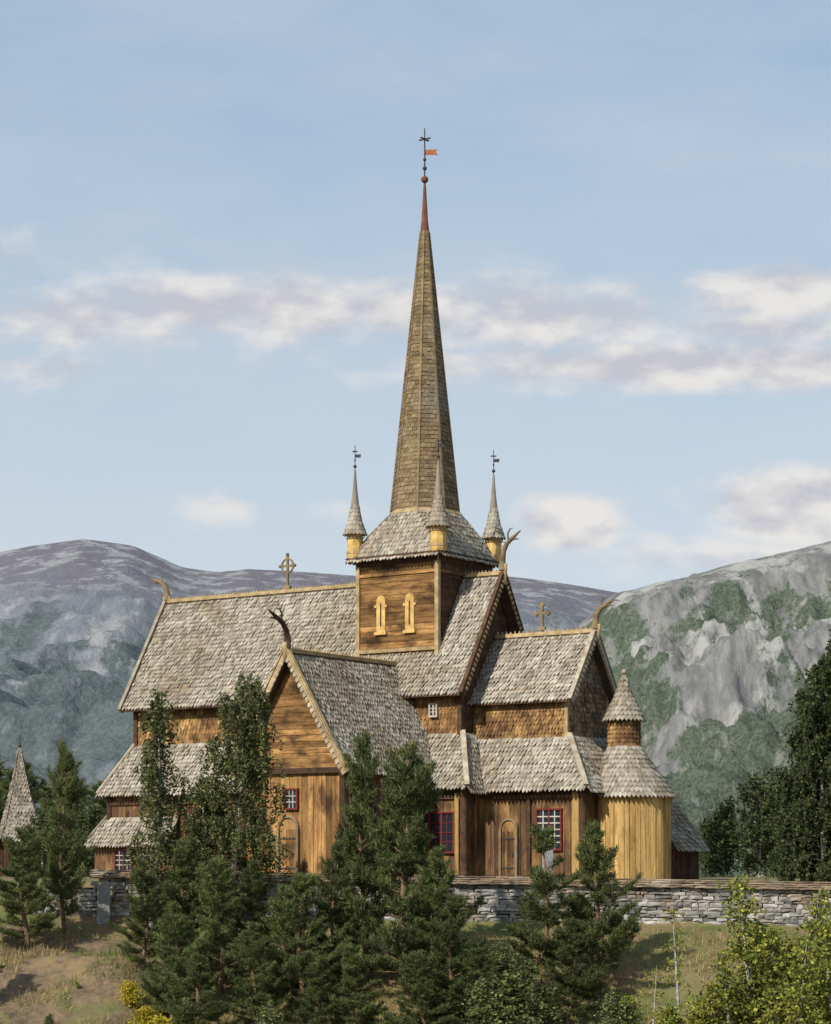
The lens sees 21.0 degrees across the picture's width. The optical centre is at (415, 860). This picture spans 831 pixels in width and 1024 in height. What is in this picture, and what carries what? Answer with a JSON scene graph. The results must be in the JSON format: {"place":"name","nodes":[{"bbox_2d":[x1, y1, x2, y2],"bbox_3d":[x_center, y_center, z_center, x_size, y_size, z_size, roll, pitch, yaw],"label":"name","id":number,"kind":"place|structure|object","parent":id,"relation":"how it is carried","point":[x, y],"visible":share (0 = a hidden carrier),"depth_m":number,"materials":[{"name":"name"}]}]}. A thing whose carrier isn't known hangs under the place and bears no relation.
{"place":"outdoors","nodes":[
{"label":"outdoors","id":0,"kind":"place"},
{"bbox_2d":[0,539,617,876],"bbox_3d":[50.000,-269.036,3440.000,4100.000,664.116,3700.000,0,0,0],"label":"mountain","id":1,"kind":"structure","parent":0,"point":[77,618],"depth_m":3437.48,"materials":[{"name":"grey stone"}]},
{"bbox_2d":[0,877,827,1023],"bbox_3d":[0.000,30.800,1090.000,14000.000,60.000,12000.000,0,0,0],"label":"ground","id":2,"kind":"structure","parent":0,"point":[92,995],"depth_m":72.85,"materials":[{"name":"green plant"}]},
{"bbox_2d":[0,965,5,993],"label":"pine tree","id":3,"kind":"object","parent":2,"relation":"on","point":[2,967],"visible":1,"depth_m":69.98,"materials":[{"name":"green plant"}]},
{"bbox_2d":[0,758,10,860],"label":"pine tree","id":4,"kind":"object","parent":2,"relation":"on","point":[3,780],"visible":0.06,"depth_m":142.07,"materials":[{"name":"green plant"}]},
{"bbox_2d":[0,791,17,876],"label":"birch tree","id":5,"kind":"object","parent":2,"relation":"on","point":[2,804],"visible":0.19,"depth_m":130.03,"materials":[{"name":"green plant"}]},
{"bbox_2d":[0,790,19,866],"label":"pine tree","id":6,"kind":"object","parent":2,"relation":"on","point":[4,792],"visible":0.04,"depth_m":135.11,"materials":[{"name":"green plant"}]},
{"bbox_2d":[0,734,39,876],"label":"cemetery gatehouse","id":7,"kind":"object","parent":2,"relation":"on","point":[19,809],"visible":0.74,"depth_m":111.49,"materials":[{"name":"grey wood"}]},
{"bbox_2d":[0,823,59,948],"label":"pine tree","id":8,"kind":"object","parent":2,"relation":"on","point":[14,904],"visible":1,"depth_m":73.74,"materials":[{"name":"green plant"}]},
{"bbox_2d":[0,760,63,869],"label":"pine tree","id":9,"kind":"object","parent":2,"relation":"on","point":[36,792],"visible":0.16,"depth_m":139.29,"materials":[{"name":"green plant"}]},
{"bbox_2d":[7,808,65,871],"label":"birch tree","id":10,"kind":"object","parent":2,"relation":"on","point":[43,821],"visible":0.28,"depth_m":110.00,"materials":[{"name":"green plant"}]},
{"bbox_2d":[42,1013,56,1023],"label":"leafy bush","id":11,"kind":"object","parent":2,"relation":"on","point":[48,1020],"visible":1,"depth_m":68.45,"materials":[{"name":"green plant"}]},
{"bbox_2d":[32,738,96,933],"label":"pine tree","id":12,"kind":"object","parent":2,"relation":"on","point":[65,795],"visible":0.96,"depth_m":75.81,"materials":[{"name":"green plant"}]},
{"bbox_2d":[36,760,94,876],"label":"pine tree","id":13,"kind":"object","parent":2,"relation":"on","point":[49,802],"visible":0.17,"depth_m":115.62,"materials":[{"name":"green plant"}]},
{"bbox_2d":[35,778,100,870],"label":"pine tree","id":14,"kind":"object","parent":2,"relation":"on","point":[49,791],"visible":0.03,"depth_m":143.23,"materials":[{"name":"green plant"}]},
{"bbox_2d":[62,802,100,876],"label":"birch tree","id":15,"kind":"object","parent":2,"relation":"on","point":[86,823],"visible":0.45,"depth_m":107.87,"materials":[{"name":"green plant"}]},
{"bbox_2d":[81,780,106,864],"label":"pine tree","id":16,"kind":"object","parent":2,"relation":"on","point":[102,803],"visible":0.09,"depth_m":121.37,"materials":[{"name":"green plant"}]},
{"bbox_2d":[97,882,110,923],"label":"standing stone","id":17,"kind":"object","parent":2,"relation":"on","point":[103,902],"visible":0.97,"depth_m":77.16,"materials":[{"name":"stone"}]},
{"bbox_2d":[116,979,144,1008],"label":"yellow bush","id":18,"kind":"object","parent":2,"relation":"on","point":[128,997],"visible":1,"depth_m":69.87,"materials":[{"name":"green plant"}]},
{"bbox_2d":[105,855,170,967],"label":"pine tree","id":19,"kind":"object","parent":2,"relation":"on","point":[139,926],"visible":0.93,"depth_m":71.84,"materials":[{"name":"green plant"}]},
{"bbox_2d":[125,1004,164,1023],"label":"yellow bush","id":20,"kind":"object","parent":2,"relation":"on","point":[145,1010],"visible":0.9,"depth_m":68.42,"materials":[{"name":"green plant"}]},
{"bbox_2d":[143,1015,171,1023],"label":"yellow bush","id":21,"kind":"object","parent":2,"relation":"on","point":[160,1020],"visible":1,"depth_m":67.81,"materials":[{"name":"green plant"}]},
{"bbox_2d":[124,684,195,927],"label":"birch tree","id":22,"kind":"object","parent":2,"relation":"on","point":[157,804],"visible":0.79,"depth_m":76.23,"materials":[{"name":"green plant"}]},
{"bbox_2d":[136,900,210,1019],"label":"pine tree","id":23,"kind":"object","parent":2,"relation":"on","point":[169,950],"visible":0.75,"depth_m":69.72,"materials":[{"name":"green plant"}]},
{"bbox_2d":[149,835,212,962],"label":"pine tree","id":24,"kind":"object","parent":2,"relation":"on","point":[184,857],"visible":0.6,"depth_m":73.34,"materials":[{"name":"green plant"}]},
{"bbox_2d":[160,952,243,1023],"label":"pine tree","id":25,"kind":"object","parent":2,"relation":"on","point":[210,1012],"visible":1,"depth_m":68.42,"materials":[{"name":"green plant"}]},
{"bbox_2d":[177,772,233,925],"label":"birch tree","id":26,"kind":"object","parent":2,"relation":"on","point":[194,827],"visible":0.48,"depth_m":76.46,"materials":[{"name":"green plant"}]},
{"bbox_2d":[160,856,272,994],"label":"pine tree","id":27,"kind":"object","parent":2,"relation":"on","point":[215,883],"visible":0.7,"depth_m":71.63,"materials":[{"name":"green plant"}]},
{"bbox_2d":[187,666,292,928],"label":"birch tree","id":28,"kind":"object","parent":2,"relation":"on","point":[249,773],"visible":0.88,"depth_m":76.20,"materials":[{"name":"green plant"}]},
{"bbox_2d":[223,921,294,1023],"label":"pine tree","id":29,"kind":"object","parent":2,"relation":"on","point":[258,984],"visible":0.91,"depth_m":69.28,"materials":[{"name":"green plant"}]},
{"bbox_2d":[225,858,295,974],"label":"pine tree","id":30,"kind":"object","parent":2,"relation":"on","point":[252,889],"visible":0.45,"depth_m":72.85,"materials":[{"name":"green plant"}]},
{"bbox_2d":[251,1003,293,1023],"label":"leafy bush","id":31,"kind":"object","parent":2,"relation":"on","point":[268,1016],"visible":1,"depth_m":67.34,"materials":[{"name":"green plant"}]},
{"bbox_2d":[253,883,311,992],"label":"pine tree","id":32,"kind":"object","parent":2,"relation":"on","point":[273,943],"visible":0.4,"depth_m":71.82,"materials":[{"name":"green plant"}]},
{"bbox_2d":[257,871,351,1007],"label":"pine tree","id":33,"kind":"object","parent":2,"relation":"on","point":[297,919],"visible":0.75,"depth_m":70.79,"materials":[{"name":"green plant"}]},
{"bbox_2d":[281,956,337,1023],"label":"pine tree","id":34,"kind":"object","parent":2,"relation":"on","point":[318,1013],"visible":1,"depth_m":68.86,"materials":[{"name":"green plant"}]},
{"bbox_2d":[308,839,376,989],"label":"pine tree","id":35,"kind":"object","parent":2,"relation":"on","point":[327,891],"visible":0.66,"depth_m":72.28,"materials":[{"name":"green plant"}]},
{"bbox_2d":[328,942,390,1023],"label":"pine tree","id":36,"kind":"object","parent":2,"relation":"on","point":[353,964],"visible":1,"depth_m":68.77,"materials":[{"name":"green plant"}]},
{"bbox_2d":[332,729,398,956],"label":"pine tree","id":37,"kind":"object","parent":2,"relation":"on","point":[354,815],"visible":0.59,"depth_m":74.28,"materials":[{"name":"green plant"}]},
{"bbox_2d":[84,128,709,881],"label":"stave church","id":38,"kind":"structure","parent":2,"relation":"on","point":[458,674],"depth_m":86.70,"materials":[{"name":"brown wood"}]},
{"bbox_2d":[114,703,562,870],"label":"windows","id":39,"kind":"structure","parent":38,"relation":"in","point":[442,823],"depth_m":85.16,"materials":[{"name":"red glass"}]},
{"bbox_2d":[276,815,518,880],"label":"doors","id":40,"kind":"structure","parent":38,"relation":"in","point":[508,831],"depth_m":84.77,"materials":[{"name":"brown wood"}]},
{"bbox_2d":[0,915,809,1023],"bbox_3d":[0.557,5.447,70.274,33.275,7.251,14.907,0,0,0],"label":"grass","id":41,"kind":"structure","parent":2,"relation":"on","point":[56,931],"depth_m":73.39,"materials":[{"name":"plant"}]},
{"bbox_2d":[331,739,488,998],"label":"pine tree","id":42,"kind":"object","parent":2,"relation":"on","point":[405,791],"visible":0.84,"depth_m":72.20,"materials":[{"name":"green plant"}]},
{"bbox_2d":[378,949,461,1023],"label":"pine tree","id":43,"kind":"object","parent":2,"relation":"on","point":[423,970],"visible":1,"depth_m":68.20,"materials":[{"name":"green plant"}]},
{"bbox_2d":[31,869,830,926],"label":"stone wall","id":44,"kind":"structure","parent":2,"relation":"on","point":[783,901],"depth_m":77.74,"materials":[{"name":"stone"}]},
{"bbox_2d":[384,842,486,1002],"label":"pine tree","id":45,"kind":"object","parent":2,"relation":"on","point":[440,868],"visible":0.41,"depth_m":71.23,"materials":[{"name":"green plant"}]},
{"bbox_2d":[405,892,495,1019],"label":"pine tree","id":46,"kind":"object","parent":2,"relation":"on","point":[447,932],"visible":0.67,"depth_m":69.76,"materials":[{"name":"green plant"}]},
{"bbox_2d":[439,947,500,1023],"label":"pine tree","id":47,"kind":"object","parent":2,"relation":"on","point":[477,956],"visible":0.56,"depth_m":68.74,"materials":[{"name":"green plant"}]},
{"bbox_2d":[449,976,525,1023],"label":"leafy bush","id":48,"kind":"object","parent":2,"relation":"on","point":[486,997],"visible":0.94,"depth_m":67.84,"materials":[{"name":"green plant"}]},
{"bbox_2d":[457,941,555,1013],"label":"leafy bush","id":49,"kind":"object","parent":2,"relation":"on","point":[503,960],"visible":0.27,"depth_m":69.71,"materials":[{"name":"green plant"}]},
{"bbox_2d":[476,957,578,1023],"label":"leafy bush","id":50,"kind":"object","parent":2,"relation":"on","point":[526,1004],"visible":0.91,"depth_m":68.15,"materials":[{"name":"green plant"}]},
{"bbox_2d":[499,822,585,1005],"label":"pine tree","id":51,"kind":"object","parent":2,"relation":"on","point":[545,945],"visible":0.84,"depth_m":71.53,"materials":[{"name":"green plant"}]},
{"bbox_2d":[542,847,552,874],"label":"gravestone","id":52,"kind":"object","parent":2,"relation":"on","point":[548,856],"visible":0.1,"depth_m":79.76,"materials":[{"name":"stone"}]},
{"bbox_2d":[532,916,617,1023],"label":"pine tree","id":53,"kind":"object","parent":2,"relation":"on","point":[566,983],"visible":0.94,"depth_m":70.32,"materials":[{"name":"green plant"}]},
{"bbox_2d":[542,820,644,998],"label":"pine tree","id":54,"kind":"object","parent":2,"relation":"on","point":[595,854],"visible":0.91,"depth_m":72.16,"materials":[{"name":"green plant"}]},
{"bbox_2d":[588,990,646,1023],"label":"leafy bush","id":55,"kind":"object","parent":2,"relation":"on","point":[623,1015],"visible":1,"depth_m":67.89,"materials":[{"name":"green plant"}]},
{"bbox_2d":[611,993,649,1022],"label":"leafy bush","id":56,"kind":"object","parent":2,"relation":"on","point":[628,998],"visible":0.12,"depth_m":69.68,"materials":[{"name":"green plant"}]},
{"bbox_2d":[640,968,668,1023],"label":"birch sapling","id":57,"kind":"object","parent":2,"relation":"on","point":[655,996],"visible":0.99,"depth_m":68.10,"materials":[{"name":"green plant"}]},
{"bbox_2d":[651,1003,690,1023],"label":"leafy bush","id":58,"kind":"object","parent":2,"relation":"on","point":[670,1014],"visible":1,"depth_m":67.46,"materials":[{"name":"green plant"}]},
{"bbox_2d":[658,905,697,1017],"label":"birch sapling","id":59,"kind":"object","parent":2,"relation":"on","point":[677,973],"visible":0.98,"depth_m":69.86,"materials":[{"name":"green plant"}]},
{"bbox_2d":[681,989,725,1023],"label":"leafy bush","id":60,"kind":"object","parent":2,"relation":"on","point":[694,1018],"visible":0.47,"depth_m":68.99,"materials":[{"name":"green plant"}]},
{"bbox_2d":[699,851,708,864],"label":"birch tree","id":61,"kind":"object","parent":2,"relation":"on","point":[701,858],"visible":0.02,"depth_m":113.81,"materials":[{"name":"green plant"}]},
{"bbox_2d":[697,807,738,876],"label":"birch tree","id":62,"kind":"object","parent":2,"relation":"on","point":[707,868],"visible":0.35,"depth_m":119.77,"materials":[{"name":"green plant"}]},
{"bbox_2d":[681,950,757,1023],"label":"birch sapling","id":63,"kind":"object","parent":2,"relation":"on","point":[738,996],"visible":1,"depth_m":66.78,"materials":[{"name":"green plant"}]},
{"bbox_2d":[701,795,749,876],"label":"birch tree","id":64,"kind":"object","parent":2,"relation":"on","point":[723,861],"visible":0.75,"depth_m":107.97,"materials":[{"name":"green plant"}]},
{"bbox_2d":[708,773,784,876],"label":"birch tree","id":65,"kind":"object","parent":2,"relation":"on","point":[762,831],"visible":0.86,"depth_m":105.92,"materials":[{"name":"green plant"}]},
{"bbox_2d":[686,873,809,1023],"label":"birch sapling","id":66,"kind":"object","parent":2,"relation":"on","point":[750,951],"visible":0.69,"depth_m":67.72,"materials":[{"name":"green plant"}]},
{"bbox_2d":[743,933,786,1023],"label":"birch sapling","id":67,"kind":"object","parent":2,"relation":"on","point":[761,982],"visible":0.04,"depth_m":69.28,"materials":[{"name":"green plant"}]},
{"bbox_2d":[748,784,791,876],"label":"birch tree","id":68,"kind":"object","parent":2,"relation":"on","point":[778,802],"visible":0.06,"depth_m":111.53,"materials":[{"name":"green plant"}]},
{"bbox_2d":[749,939,830,1023],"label":"birch sapling","id":69,"kind":"object","parent":2,"relation":"on","point":[798,1006],"visible":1,"depth_m":65.40,"materials":[{"name":"green plant"}]},
{"bbox_2d":[764,711,820,878],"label":"birch tree","id":70,"kind":"object","parent":2,"relation":"on","point":[797,759],"visible":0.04,"depth_m":98.52,"materials":[{"name":"green plant"}]},
{"bbox_2d":[761,655,830,881],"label":"birch tree","id":71,"kind":"object","parent":2,"relation":"on","point":[812,774],"visible":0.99,"depth_m":83.89,"materials":[{"name":"green plant"}]},
{"bbox_2d":[765,897,830,1021],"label":"birch sapling","id":72,"kind":"object","parent":2,"relation":"on","point":[816,906],"visible":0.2,"depth_m":68.45,"materials":[{"name":"green plant"}]},
{"bbox_2d":[780,629,830,879],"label":"birch tree","id":73,"kind":"object","parent":2,"relation":"on","point":[827,648],"visible":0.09,"depth_m":85.97,"materials":[{"name":"green plant"}]},
{"bbox_2d":[788,917,830,1023],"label":"birch sapling","id":74,"kind":"object","parent":2,"relation":"on","point":[826,983],"visible":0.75,"depth_m":66.95,"materials":[{"name":"green plant"}]},
{"bbox_2d":[795,887,830,1020],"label":"birch sapling","id":75,"kind":"object","parent":2,"relation":"on","point":[824,895],"visible":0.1,"depth_m":70.22,"materials":[{"name":"green plant"}]},
{"bbox_2d":[0,0,830,591],"label":"sky","id":76,"kind":"structure","parent":0,"point":[211,210],"materials":[{"name":"blue"}]},
{"bbox_2d":[11,541,830,876],"bbox_3d":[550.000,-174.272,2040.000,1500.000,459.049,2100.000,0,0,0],"label":"mountain","id":77,"kind":"structure","parent":0,"point":[713,661],"depth_m":1782.05,"materials":[{"name":"grey stone"}]}
]}

